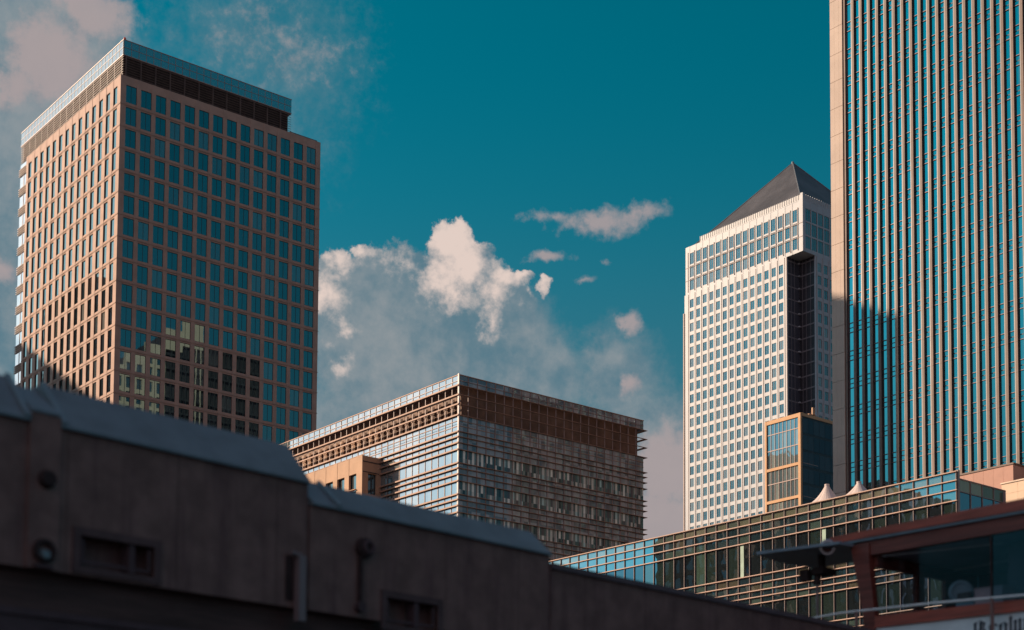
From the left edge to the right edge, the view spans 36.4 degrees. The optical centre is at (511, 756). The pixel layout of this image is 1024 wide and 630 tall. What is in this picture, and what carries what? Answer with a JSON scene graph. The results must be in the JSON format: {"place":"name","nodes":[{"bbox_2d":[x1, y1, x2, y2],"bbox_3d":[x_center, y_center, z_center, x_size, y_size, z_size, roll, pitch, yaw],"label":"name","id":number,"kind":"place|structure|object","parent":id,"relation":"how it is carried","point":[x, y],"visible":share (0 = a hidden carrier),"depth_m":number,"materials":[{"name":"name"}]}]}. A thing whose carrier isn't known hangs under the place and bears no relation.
{"place":"outdoors","nodes":[
{"label":"outdoors","id":0,"kind":"place"},
{"bbox_2d":[13,37,320,443],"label":"office tower","id":1,"kind":"structure","parent":0,"point":[168,229],"depth_m":301.74,"materials":[{"name":"beige stone"}]},
{"bbox_2d":[119,373,129,392],"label":"window","id":2,"kind":"structure","parent":1,"relation":"in","point":[124,381],"depth_m":287.71,"materials":[{"name":"grey glass"}]},
{"bbox_2d":[120,351,130,369],"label":"window","id":3,"kind":"structure","parent":1,"relation":"in","point":[125,357],"depth_m":288.02,"materials":[{"name":"grey glass"}]},
{"bbox_2d":[120,328,130,347],"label":"window","id":4,"kind":"structure","parent":1,"relation":"in","point":[125,338],"depth_m":288.27,"materials":[{"name":"teal glass"}]},
{"bbox_2d":[121,306,131,325],"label":"window","id":5,"kind":"structure","parent":1,"relation":"in","point":[126,313],"depth_m":288.59,"materials":[{"name":"teal glass"}]},
{"bbox_2d":[121,284,131,303],"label":"window","id":6,"kind":"structure","parent":1,"relation":"in","point":[126,295],"depth_m":288.87,"materials":[{"name":"teal glass"}]},
{"bbox_2d":[122,261,132,280],"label":"window","id":7,"kind":"structure","parent":1,"relation":"in","point":[127,268],"depth_m":289.15,"materials":[{"name":"teal glass"}]},
{"bbox_2d":[122,239,132,258],"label":"window","id":8,"kind":"structure","parent":1,"relation":"in","point":[127,251],"depth_m":289.40,"materials":[{"name":"teal glass"}]},
{"bbox_2d":[123,217,133,236],"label":"window","id":9,"kind":"structure","parent":1,"relation":"in","point":[128,224],"depth_m":289.65,"materials":[{"name":"teal glass"}]},
{"bbox_2d":[123,195,133,214],"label":"window","id":10,"kind":"structure","parent":1,"relation":"in","point":[128,207],"depth_m":289.93,"materials":[{"name":"teal glass"}]},
{"bbox_2d":[124,173,134,192],"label":"window","id":11,"kind":"structure","parent":1,"relation":"in","point":[129,180],"depth_m":290.21,"materials":[{"name":"teal glass"}]},
{"bbox_2d":[124,151,134,170],"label":"window","id":12,"kind":"structure","parent":1,"relation":"in","point":[129,163],"depth_m":290.50,"materials":[{"name":"teal glass"}]},
{"bbox_2d":[125,129,135,148],"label":"window","id":13,"kind":"structure","parent":1,"relation":"in","point":[130,136],"depth_m":290.78,"materials":[{"name":"teal glass"}]},
{"bbox_2d":[125,107,135,126],"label":"window","id":14,"kind":"structure","parent":1,"relation":"in","point":[130,120],"depth_m":291.06,"materials":[{"name":"teal glass"}]},
{"bbox_2d":[126,85,136,104],"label":"window","id":15,"kind":"structure","parent":1,"relation":"in","point":[131,92],"depth_m":291.35,"materials":[{"name":"teal glass"}]},
{"bbox_2d":[134,399,144,409],"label":"window","id":16,"kind":"structure","parent":1,"relation":"in","point":[139,404],"depth_m":289.40,"materials":[{"name":"grey glass"}]},
{"bbox_2d":[134,376,144,395],"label":"window","id":17,"kind":"structure","parent":1,"relation":"in","point":[139,382],"depth_m":289.65,"materials":[{"name":"grey glass"}]},
{"bbox_2d":[135,354,145,373],"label":"window","id":18,"kind":"structure","parent":1,"relation":"in","point":[140,361],"depth_m":289.93,"materials":[{"name":"grey glass"}]},
{"bbox_2d":[135,332,145,350],"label":"window","id":19,"kind":"structure","parent":1,"relation":"in","point":[140,337],"depth_m":290.21,"materials":[{"name":"teal glass"}]},
{"bbox_2d":[136,310,146,328],"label":"window","id":20,"kind":"structure","parent":1,"relation":"in","point":[141,316],"depth_m":290.43,"materials":[{"name":"teal glass"}]},
{"bbox_2d":[136,288,146,306],"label":"window","id":21,"kind":"structure","parent":1,"relation":"in","point":[141,293],"depth_m":290.78,"materials":[{"name":"teal glass"}]},
{"bbox_2d":[137,265,147,284],"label":"window","id":22,"kind":"structure","parent":1,"relation":"in","point":[142,272],"depth_m":290.99,"materials":[{"name":"teal glass"}]},
{"bbox_2d":[137,243,147,262],"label":"window","id":23,"kind":"structure","parent":1,"relation":"in","point":[142,249],"depth_m":291.28,"materials":[{"name":"teal glass"}]},
{"bbox_2d":[138,221,148,240],"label":"window","id":24,"kind":"structure","parent":1,"relation":"in","point":[143,228],"depth_m":291.56,"materials":[{"name":"teal glass"}]},
{"bbox_2d":[138,199,148,218],"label":"window","id":25,"kind":"structure","parent":1,"relation":"in","point":[143,205],"depth_m":291.85,"materials":[{"name":"teal glass"}]},
{"bbox_2d":[139,177,149,196],"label":"window","id":26,"kind":"structure","parent":1,"relation":"in","point":[144,184],"depth_m":292.13,"materials":[{"name":"teal glass"}]},
{"bbox_2d":[139,156,149,175],"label":"window","id":27,"kind":"structure","parent":1,"relation":"in","point":[144,161],"depth_m":292.42,"materials":[{"name":"teal glass"}]},
{"bbox_2d":[140,134,150,153],"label":"window","id":28,"kind":"structure","parent":1,"relation":"in","point":[145,141],"depth_m":292.70,"materials":[{"name":"teal glass"}]},
{"bbox_2d":[140,112,150,131],"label":"window","id":29,"kind":"structure","parent":1,"relation":"in","point":[145,118],"depth_m":292.99,"materials":[{"name":"teal glass"}]},
{"bbox_2d":[141,90,151,109],"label":"window","id":30,"kind":"structure","parent":1,"relation":"in","point":[146,97],"depth_m":293.20,"materials":[{"name":"teal glass"}]},
{"bbox_2d":[149,402,159,413],"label":"window","id":31,"kind":"structure","parent":1,"relation":"in","point":[153,407],"depth_m":291.31,"materials":[{"name":"grey glass"}]},
{"bbox_2d":[149,380,159,398],"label":"window","id":32,"kind":"structure","parent":1,"relation":"in","point":[154,385],"depth_m":291.56,"materials":[{"name":"grey glass"}]},
{"bbox_2d":[150,357,160,376],"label":"window","id":33,"kind":"structure","parent":1,"relation":"in","point":[155,364],"depth_m":291.78,"materials":[{"name":"grey glass"}]},
{"bbox_2d":[150,335,160,354],"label":"window","id":34,"kind":"structure","parent":1,"relation":"in","point":[155,341],"depth_m":292.10,"materials":[{"name":"grey glass"}]},
{"bbox_2d":[151,313,161,332],"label":"window","id":35,"kind":"structure","parent":1,"relation":"in","point":[156,319],"depth_m":292.35,"materials":[{"name":"teal glass"}]},
{"bbox_2d":[151,291,161,310],"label":"window","id":36,"kind":"structure","parent":1,"relation":"in","point":[156,303],"depth_m":292.63,"materials":[{"name":"teal glass"}]},
{"bbox_2d":[152,269,162,288],"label":"window","id":37,"kind":"structure","parent":1,"relation":"in","point":[156,275],"depth_m":292.92,"materials":[{"name":"teal glass"}]},
{"bbox_2d":[152,247,162,266],"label":"window","id":38,"kind":"structure","parent":1,"relation":"in","point":[157,259],"depth_m":293.13,"materials":[{"name":"teal glass"}]},
{"bbox_2d":[153,225,162,244],"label":"window","id":39,"kind":"structure","parent":1,"relation":"in","point":[157,231],"depth_m":293.42,"materials":[{"name":"teal glass"}]},
{"bbox_2d":[153,204,163,223],"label":"window","id":40,"kind":"structure","parent":1,"relation":"in","point":[158,214],"depth_m":293.71,"materials":[{"name":"teal glass"}]},
{"bbox_2d":[154,182,163,201],"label":"window","id":41,"kind":"structure","parent":1,"relation":"in","point":[158,188],"depth_m":293.99,"materials":[{"name":"teal glass"}]},
{"bbox_2d":[154,160,164,179],"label":"window","id":42,"kind":"structure","parent":1,"relation":"in","point":[159,168],"depth_m":294.28,"materials":[{"name":"teal glass"}]},
{"bbox_2d":[155,138,164,157],"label":"window","id":43,"kind":"structure","parent":1,"relation":"in","point":[159,144],"depth_m":294.57,"materials":[{"name":"teal glass"}]},
{"bbox_2d":[155,117,165,136],"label":"window","id":44,"kind":"structure","parent":1,"relation":"in","point":[160,124],"depth_m":294.85,"materials":[{"name":"teal glass"}]},
{"bbox_2d":[156,95,165,114],"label":"window","id":45,"kind":"structure","parent":1,"relation":"in","point":[160,101],"depth_m":295.14,"materials":[{"name":"teal glass"}]},
{"bbox_2d":[164,405,173,416],"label":"window","id":46,"kind":"structure","parent":1,"relation":"in","point":[168,410],"depth_m":293.20,"materials":[{"name":"black glass"}]},
{"bbox_2d":[164,383,174,401],"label":"window","id":47,"kind":"structure","parent":1,"relation":"in","point":[169,391],"depth_m":293.42,"materials":[{"name":"black glass"}]},
{"bbox_2d":[165,361,174,379],"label":"window","id":48,"kind":"structure","parent":1,"relation":"in","point":[169,366],"depth_m":293.71,"materials":[{"name":"black glass"}]},
{"bbox_2d":[165,339,175,357],"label":"window","id":49,"kind":"structure","parent":1,"relation":"in","point":[170,345],"depth_m":293.99,"materials":[{"name":"grey glass"}]},
{"bbox_2d":[166,317,175,335],"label":"window","id":50,"kind":"structure","parent":1,"relation":"in","point":[170,322],"depth_m":294.28,"materials":[{"name":"teal glass"}]},
{"bbox_2d":[166,295,176,313],"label":"window","id":51,"kind":"structure","parent":1,"relation":"in","point":[171,302],"depth_m":294.50,"materials":[{"name":"teal glass"}]},
{"bbox_2d":[167,273,176,292],"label":"window","id":52,"kind":"structure","parent":1,"relation":"in","point":[171,279],"depth_m":294.85,"materials":[{"name":"teal glass"}]},
{"bbox_2d":[167,251,177,270],"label":"window","id":53,"kind":"structure","parent":1,"relation":"in","point":[171,257],"depth_m":295.07,"materials":[{"name":"teal glass"}]},
{"bbox_2d":[168,230,177,248],"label":"window","id":54,"kind":"structure","parent":1,"relation":"in","point":[172,235],"depth_m":295.43,"materials":[{"name":"teal glass"}]},
{"bbox_2d":[168,208,177,227],"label":"window","id":55,"kind":"structure","parent":1,"relation":"in","point":[172,214],"depth_m":295.65,"materials":[{"name":"teal glass"}]},
{"bbox_2d":[168,186,178,205],"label":"window","id":56,"kind":"structure","parent":1,"relation":"in","point":[173,192],"depth_m":295.94,"materials":[{"name":"teal glass"}]},
{"bbox_2d":[169,165,178,183],"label":"window","id":57,"kind":"structure","parent":1,"relation":"in","point":[173,170],"depth_m":296.15,"materials":[{"name":"teal glass"}]},
{"bbox_2d":[169,143,179,162],"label":"window","id":58,"kind":"structure","parent":1,"relation":"in","point":[174,155],"depth_m":296.44,"materials":[{"name":"teal glass"}]},
{"bbox_2d":[170,122,179,140],"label":"window","id":59,"kind":"structure","parent":1,"relation":"in","point":[174,127],"depth_m":296.73,"materials":[{"name":"teal glass"}]},
{"bbox_2d":[170,100,180,119],"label":"window","id":60,"kind":"structure","parent":1,"relation":"in","point":[175,109],"depth_m":297.02,"materials":[{"name":"teal glass"}]},
{"bbox_2d":[179,408,188,420],"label":"window","id":61,"kind":"structure","parent":1,"relation":"in","point":[183,413],"depth_m":295.11,"materials":[{"name":"black glass"}]},
{"bbox_2d":[179,386,188,404],"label":"window","id":62,"kind":"structure","parent":1,"relation":"in","point":[183,391],"depth_m":295.29,"materials":[{"name":"black glass"}]},
{"bbox_2d":[179,364,189,382],"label":"window","id":63,"kind":"structure","parent":1,"relation":"in","point":[184,375],"depth_m":295.58,"materials":[{"name":"black glass"}]},
{"bbox_2d":[180,342,189,360],"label":"window","id":64,"kind":"structure","parent":1,"relation":"in","point":[184,348],"depth_m":295.86,"materials":[{"name":"black glass"}]},
{"bbox_2d":[180,321,190,339],"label":"window","id":65,"kind":"structure","parent":1,"relation":"in","point":[185,327],"depth_m":296.15,"materials":[{"name":"beige glass"}]},
{"bbox_2d":[181,299,190,317],"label":"window","id":66,"kind":"structure","parent":1,"relation":"in","point":[185,304],"depth_m":296.44,"materials":[{"name":"teal glass"}]},
{"bbox_2d":[181,277,190,295],"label":"window","id":67,"kind":"structure","parent":1,"relation":"in","point":[185,283],"depth_m":296.66,"materials":[{"name":"teal glass"}]},
{"bbox_2d":[182,255,191,274],"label":"window","id":68,"kind":"structure","parent":1,"relation":"in","point":[186,261],"depth_m":297.02,"materials":[{"name":"teal glass"}]},
{"bbox_2d":[182,234,191,252],"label":"window","id":69,"kind":"structure","parent":1,"relation":"in","point":[186,239],"depth_m":297.24,"materials":[{"name":"teal glass"}]},
{"bbox_2d":[182,212,192,231],"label":"window","id":70,"kind":"structure","parent":1,"relation":"in","point":[187,218],"depth_m":297.53,"materials":[{"name":"teal glass"}]},
{"bbox_2d":[183,191,192,209],"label":"window","id":71,"kind":"structure","parent":1,"relation":"in","point":[187,196],"depth_m":297.82,"materials":[{"name":"teal glass"}]},
{"bbox_2d":[183,169,193,188],"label":"window","id":72,"kind":"structure","parent":1,"relation":"in","point":[188,179],"depth_m":298.04,"materials":[{"name":"teal glass"}]},
{"bbox_2d":[184,148,193,166],"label":"window","id":73,"kind":"structure","parent":1,"relation":"in","point":[188,154],"depth_m":298.40,"materials":[{"name":"teal glass"}]},
{"bbox_2d":[184,126,194,145],"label":"window","id":74,"kind":"structure","parent":1,"relation":"in","point":[189,132],"depth_m":298.62,"materials":[{"name":"teal glass"}]},
{"bbox_2d":[185,105,194,124],"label":"window","id":75,"kind":"structure","parent":1,"relation":"in","point":[189,111],"depth_m":298.91,"materials":[{"name":"teal glass"}]},
{"bbox_2d":[193,411,202,423],"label":"window","id":76,"kind":"structure","parent":1,"relation":"in","point":[197,416],"depth_m":296.95,"materials":[{"name":"black glass"}]},
{"bbox_2d":[193,389,203,407],"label":"window","id":77,"kind":"structure","parent":1,"relation":"in","point":[198,394],"depth_m":297.24,"materials":[{"name":"black glass"}]},
{"bbox_2d":[194,367,203,385],"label":"window","id":78,"kind":"structure","parent":1,"relation":"in","point":[198,373],"depth_m":297.53,"materials":[{"name":"black glass"}]},
{"bbox_2d":[194,346,203,364],"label":"window","id":79,"kind":"structure","parent":1,"relation":"in","point":[198,351],"depth_m":297.75,"materials":[{"name":"grey glass"}]},
{"bbox_2d":[195,324,204,342],"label":"window","id":80,"kind":"structure","parent":1,"relation":"in","point":[199,329],"depth_m":298.11,"materials":[{"name":"beige glass"}]},
{"bbox_2d":[195,302,204,321],"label":"window","id":81,"kind":"structure","parent":1,"relation":"in","point":[199,308],"depth_m":298.33,"materials":[{"name":"teal glass"}]},
{"bbox_2d":[195,281,205,299],"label":"window","id":82,"kind":"structure","parent":1,"relation":"in","point":[200,286],"depth_m":298.55,"materials":[{"name":"teal glass"}]},
{"bbox_2d":[196,259,205,278],"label":"window","id":83,"kind":"structure","parent":1,"relation":"in","point":[200,265],"depth_m":298.84,"materials":[{"name":"teal glass"}]},
{"bbox_2d":[196,238,206,256],"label":"window","id":84,"kind":"structure","parent":1,"relation":"in","point":[201,244],"depth_m":299.13,"materials":[{"name":"teal glass"}]},
{"bbox_2d":[197,216,206,235],"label":"window","id":85,"kind":"structure","parent":1,"relation":"in","point":[201,222],"depth_m":299.42,"materials":[{"name":"teal glass"}]},
{"bbox_2d":[197,195,206,213],"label":"window","id":86,"kind":"structure","parent":1,"relation":"in","point":[201,201],"depth_m":299.64,"materials":[{"name":"teal glass"}]},
{"bbox_2d":[198,174,207,192],"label":"window","id":87,"kind":"structure","parent":1,"relation":"in","point":[202,180],"depth_m":300.01,"materials":[{"name":"teal glass"}]},
{"bbox_2d":[198,152,207,171],"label":"window","id":88,"kind":"structure","parent":1,"relation":"in","point":[202,158],"depth_m":300.23,"materials":[{"name":"teal glass"}]},
{"bbox_2d":[198,131,208,149],"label":"window","id":89,"kind":"structure","parent":1,"relation":"in","point":[203,137],"depth_m":300.52,"materials":[{"name":"teal glass"}]},
{"bbox_2d":[199,110,208,128],"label":"window","id":90,"kind":"structure","parent":1,"relation":"in","point":[203,116],"depth_m":300.82,"materials":[{"name":"teal glass"}]},
{"bbox_2d":[207,414,216,427],"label":"window","id":91,"kind":"structure","parent":1,"relation":"in","point":[211,419],"depth_m":298.84,"materials":[{"name":"black glass"}]},
{"bbox_2d":[208,392,217,410],"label":"window","id":92,"kind":"structure","parent":1,"relation":"in","point":[212,397],"depth_m":299.10,"materials":[{"name":"black glass"}]},
{"bbox_2d":[208,370,217,388],"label":"window","id":93,"kind":"structure","parent":1,"relation":"in","point":[212,376],"depth_m":299.35,"materials":[{"name":"black glass"}]},
{"bbox_2d":[208,349,218,367],"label":"window","id":94,"kind":"structure","parent":1,"relation":"in","point":[213,354],"depth_m":299.64,"materials":[{"name":"black glass"}]},
{"bbox_2d":[209,327,218,345],"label":"window","id":95,"kind":"structure","parent":1,"relation":"in","point":[213,333],"depth_m":299.94,"materials":[{"name":"teal glass"}]},
{"bbox_2d":[209,306,218,324],"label":"window","id":96,"kind":"structure","parent":1,"relation":"in","point":[213,312],"depth_m":300.16,"materials":[{"name":"teal glass"}]},
{"bbox_2d":[210,285,219,302],"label":"window","id":97,"kind":"structure","parent":1,"relation":"in","point":[214,290],"depth_m":300.52,"materials":[{"name":"teal glass"}]},
{"bbox_2d":[210,263,219,281],"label":"window","id":98,"kind":"structure","parent":1,"relation":"in","point":[214,269],"depth_m":300.74,"materials":[{"name":"teal glass"}]},
{"bbox_2d":[211,242,220,260],"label":"window","id":99,"kind":"structure","parent":1,"relation":"in","point":[215,248],"depth_m":301.04,"materials":[{"name":"teal glass"}]},
{"bbox_2d":[221,417,230,430],"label":"window","id":100,"kind":"structure","parent":1,"relation":"in","point":[225,422],"depth_m":300.74,"materials":[{"name":"black glass"}]},
{"bbox_2d":[222,395,231,413],"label":"window","id":101,"kind":"structure","parent":1,"relation":"in","point":[226,400],"depth_m":300.96,"materials":[{"name":"black glass"}]},
{"bbox_2d":[0,0,830,538],"label":"sky","id":102,"kind":"structure","parent":0,"point":[514,193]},
{"bbox_2d":[282,373,647,560],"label":"office block","id":103,"kind":"structure","parent":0,"point":[557,478],"depth_m":203.74,"materials":[{"name":"brown glass"}]},
{"bbox_2d":[683,161,832,530],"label":"skyscraper","id":104,"kind":"structure","parent":0,"point":[757,335],"depth_m":477.23,"materials":[{"name":"metal"}]},
{"bbox_2d":[696,276,701,287],"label":"window","id":105,"kind":"structure","parent":104,"relation":"in","point":[698,280],"depth_m":495.00,"materials":[{"name":"blue glass"}]},
{"bbox_2d":[709,270,714,282],"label":"window","id":106,"kind":"structure","parent":104,"relation":"in","point":[712,274],"depth_m":490.48,"materials":[{"name":"blue glass"}]},
{"bbox_2d":[709,257,714,269],"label":"window","id":107,"kind":"structure","parent":104,"relation":"in","point":[712,261],"depth_m":490.84,"materials":[{"name":"blue glass"}]},
{"bbox_2d":[709,243,714,256],"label":"window","id":108,"kind":"structure","parent":104,"relation":"in","point":[712,247],"depth_m":491.02,"materials":[{"name":"blue glass"}]},
{"bbox_2d":[729,262,734,274],"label":"window","id":109,"kind":"structure","parent":104,"relation":"in","point":[732,266],"depth_m":483.88,"materials":[{"name":"blue glass"}]},
{"bbox_2d":[729,248,734,261],"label":"window","id":110,"kind":"structure","parent":104,"relation":"in","point":[732,253],"depth_m":484.18,"materials":[{"name":"blue glass"}]},
{"bbox_2d":[729,235,734,248],"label":"window","id":111,"kind":"structure","parent":104,"relation":"in","point":[731,239],"depth_m":484.53,"materials":[{"name":"blue glass"}]},
{"bbox_2d":[736,259,741,272],"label":"window","id":112,"kind":"structure","parent":104,"relation":"in","point":[738,264],"depth_m":481.76,"materials":[{"name":"blue glass"}]},
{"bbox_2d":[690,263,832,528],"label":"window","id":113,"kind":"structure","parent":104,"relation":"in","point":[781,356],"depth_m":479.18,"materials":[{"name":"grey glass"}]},
{"bbox_2d":[771,245,776,258],"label":"window","id":114,"kind":"structure","parent":104,"relation":"in","point":[773,250],"depth_m":470.60,"materials":[{"name":"blue glass"}]},
{"bbox_2d":[771,231,776,244],"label":"window","id":115,"kind":"structure","parent":104,"relation":"in","point":[773,240],"depth_m":471.06,"materials":[{"name":"blue glass"}]},
{"bbox_2d":[778,242,783,255],"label":"window","id":116,"kind":"structure","parent":104,"relation":"in","point":[780,248],"depth_m":468.65,"materials":[{"name":"blue glass"}]},
{"bbox_2d":[778,229,783,242],"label":"window","id":117,"kind":"structure","parent":104,"relation":"in","point":[780,234],"depth_m":468.77,"materials":[{"name":"blue glass"}]},
{"bbox_2d":[778,215,783,228],"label":"window","id":118,"kind":"structure","parent":104,"relation":"in","point":[780,219],"depth_m":469.05,"materials":[{"name":"blue glass"}]},
{"bbox_2d":[805,222,810,235],"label":"window","id":119,"kind":"structure","parent":104,"relation":"in","point":[807,226],"depth_m":463.76,"materials":[{"name":"blue glass"}]},
{"bbox_2d":[805,208,810,221],"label":"window","id":120,"kind":"structure","parent":104,"relation":"in","point":[807,212],"depth_m":463.98,"materials":[{"name":"blue glass"}]},
{"bbox_2d":[550,470,1005,626],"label":"glass building","id":121,"kind":"structure","parent":0,"point":[722,560],"depth_m":148.99,"materials":[{"name":"blue glass"}]},
{"bbox_2d":[813,484,836,501],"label":"tent canopy","id":122,"kind":"object","parent":121,"relation":"on","point":[827,492],"visible":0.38,"depth_m":163.86,"materials":[{"name":"white fabric"}]},
{"bbox_2d":[846,481,866,494],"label":"tent canopy","id":123,"kind":"object","parent":121,"relation":"on","point":[859,487],"visible":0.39,"depth_m":160.69,"materials":[{"name":"white fabric"}]},
{"bbox_2d":[765,407,832,512],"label":"glass pavilion","id":124,"kind":"structure","parent":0,"point":[798,458],"depth_m":363.26,"materials":[{"name":"blue glass"}]},
{"bbox_2d":[767,417,797,469],"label":"window","id":125,"kind":"structure","parent":124,"relation":"in","point":[782,437],"depth_m":364.10,"materials":[{"name":"blue glass"}]},
{"bbox_2d":[767,465,797,501],"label":"window","id":126,"kind":"structure","parent":124,"relation":"in","point":[782,483],"depth_m":363.48,"materials":[{"name":"grey glass"}]},
{"bbox_2d":[768,498,797,511],"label":"window","id":127,"kind":"structure","parent":124,"relation":"in","point":[793,502],"depth_m":363.12,"materials":[{"name":"grey glass"}]},
{"bbox_2d":[1000,478,1023,501],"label":"terrace building","id":128,"kind":"structure","parent":0,"point":[1014,489],"depth_m":172.21,"materials":[{"name":"beige concrete"}]},
{"label":"water","id":129,"kind":"structure","parent":0,"visible":0},
{"bbox_2d":[756,498,1023,629],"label":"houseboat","id":130,"kind":"object","parent":129,"relation":"on","point":[980,547],"visible":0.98,"depth_m":35.52,"materials":[{"name":"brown wood"}]},
{"bbox_2d":[948,580,974,606],"bbox_3d":[10.126,-3.351,34.746,0.600,1.218,0.735,3,-5,-39],"label":"helm chair","id":131,"kind":"object","parent":130,"relation":"in","point":[960,589],"visible":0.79,"depth_m":34.81,"materials":[{"name":"leather"}]},
{"bbox_2d":[974,585,1015,604],"bbox_3d":[10.570,-3.262,34.111,0.520,0.962,0.720,3,-5,-39],"label":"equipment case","id":132,"kind":"object","parent":130,"relation":"on","point":[1001,590],"visible":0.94,"depth_m":33.94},
{"label":"ground","id":133,"kind":"structure","parent":0,"visible":0},
{"bbox_2d":[307,455,380,496],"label":"stone building","id":134,"kind":"structure","parent":133,"relation":"on","point":[360,474],"depth_m":207.49,"materials":[{"name":"beige stone"}]},
{"bbox_2d":[351,475,355,491],"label":"window","id":135,"kind":"structure","parent":134,"relation":"in","point":[353,478],"depth_m":207.86,"materials":[{"name":"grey glass"}]},
{"bbox_2d":[368,474,374,494],"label":"window","id":136,"kind":"structure","parent":134,"relation":"in","point":[371,478],"depth_m":207.00,"materials":[{"name":"black glass"}]},
{"bbox_2d":[0,372,871,629],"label":"building","id":137,"kind":"structure","parent":133,"relation":"on","point":[114,516],"depth_m":22.80,"materials":[{"name":"concrete"}]},
{"bbox_2d":[830,0,1023,496],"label":"fin tower","id":138,"kind":"structure","parent":133,"relation":"on","point":[927,169],"depth_m":210.92,"materials":[{"name":"beige stone"}]},
{"bbox_2d":[846,0,854,490],"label":"window","id":139,"kind":"structure","parent":138,"relation":"in","point":[848,2],"depth_m":221.21,"materials":[{"name":"glass"}]},
{"bbox_2d":[854,0,862,484],"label":"window","id":140,"kind":"structure","parent":138,"relation":"in","point":[857,101],"depth_m":220.03,"materials":[{"name":"teal glass"}]},
{"bbox_2d":[862,0,870,489],"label":"window","id":141,"kind":"structure","parent":138,"relation":"in","point":[865,84],"depth_m":218.85,"materials":[{"name":"teal glass"}]},
{"bbox_2d":[870,0,879,487],"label":"window","id":142,"kind":"structure","parent":138,"relation":"in","point":[873,59],"depth_m":217.78,"materials":[{"name":"teal glass"}]},
{"bbox_2d":[879,0,887,485],"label":"window","id":143,"kind":"structure","parent":138,"relation":"in","point":[881,27],"depth_m":216.62,"materials":[{"name":"teal glass"}]},
{"bbox_2d":[887,0,896,484],"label":"window","id":144,"kind":"structure","parent":138,"relation":"in","point":[889,2],"depth_m":215.51,"materials":[{"name":"teal glass"}]},
{"bbox_2d":[895,0,904,482],"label":"window","id":145,"kind":"structure","parent":138,"relation":"in","point":[898,40],"depth_m":214.41,"materials":[{"name":"teal glass"}]},
{"bbox_2d":[904,0,913,480],"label":"window","id":146,"kind":"structure","parent":138,"relation":"in","point":[906,2],"depth_m":213.26,"materials":[{"name":"teal glass"}]},
{"bbox_2d":[913,0,922,478],"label":"window","id":147,"kind":"structure","parent":138,"relation":"in","point":[915,19],"depth_m":212.12,"materials":[{"name":"teal glass"}]},
{"bbox_2d":[921,0,931,476],"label":"window","id":148,"kind":"structure","parent":138,"relation":"in","point":[924,41],"depth_m":210.98,"materials":[{"name":"teal glass"}]},
{"bbox_2d":[930,0,940,474],"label":"window","id":149,"kind":"structure","parent":138,"relation":"in","point":[932,2],"depth_m":209.90,"materials":[{"name":"teal glass"}]},
{"bbox_2d":[939,0,949,472],"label":"window","id":150,"kind":"structure","parent":138,"relation":"in","point":[941,2],"depth_m":208.78,"materials":[{"name":"teal glass"}]},
{"bbox_2d":[948,0,958,470],"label":"window","id":151,"kind":"structure","parent":138,"relation":"in","point":[950,2],"depth_m":207.66,"materials":[{"name":"teal glass"}]},
{"bbox_2d":[957,0,967,472],"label":"window","id":152,"kind":"structure","parent":138,"relation":"in","point":[959,2],"depth_m":206.50,"materials":[{"name":"teal glass"}]},
{"bbox_2d":[966,0,977,470],"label":"window","id":153,"kind":"structure","parent":138,"relation":"in","point":[968,2],"depth_m":205.39,"materials":[{"name":"teal glass"}]},
{"bbox_2d":[976,0,986,468],"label":"window","id":154,"kind":"structure","parent":138,"relation":"in","point":[978,2],"depth_m":204.24,"materials":[{"name":"teal glass"}]},
{"bbox_2d":[985,0,996,466],"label":"window","id":155,"kind":"structure","parent":138,"relation":"in","point":[987,2],"depth_m":203.15,"materials":[{"name":"teal glass"}]},
{"bbox_2d":[994,0,1005,464],"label":"window","id":156,"kind":"structure","parent":138,"relation":"in","point":[997,2],"depth_m":202.01,"materials":[{"name":"teal glass"}]},
{"bbox_2d":[1004,0,1015,462],"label":"window","id":157,"kind":"structure","parent":138,"relation":"in","point":[1006,2],"depth_m":200.88,"materials":[{"name":"teal glass"}]},
{"bbox_2d":[1013,0,1023,464],"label":"window","id":158,"kind":"structure","parent":138,"relation":"in","point":[1016,2],"depth_m":199.85,"materials":[{"name":"teal glass"}]},
{"bbox_2d":[960,462,1023,489],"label":"podium building","id":159,"kind":"structure","parent":133,"relation":"on","point":[995,476],"depth_m":191.39,"materials":[{"name":"pink stone"}]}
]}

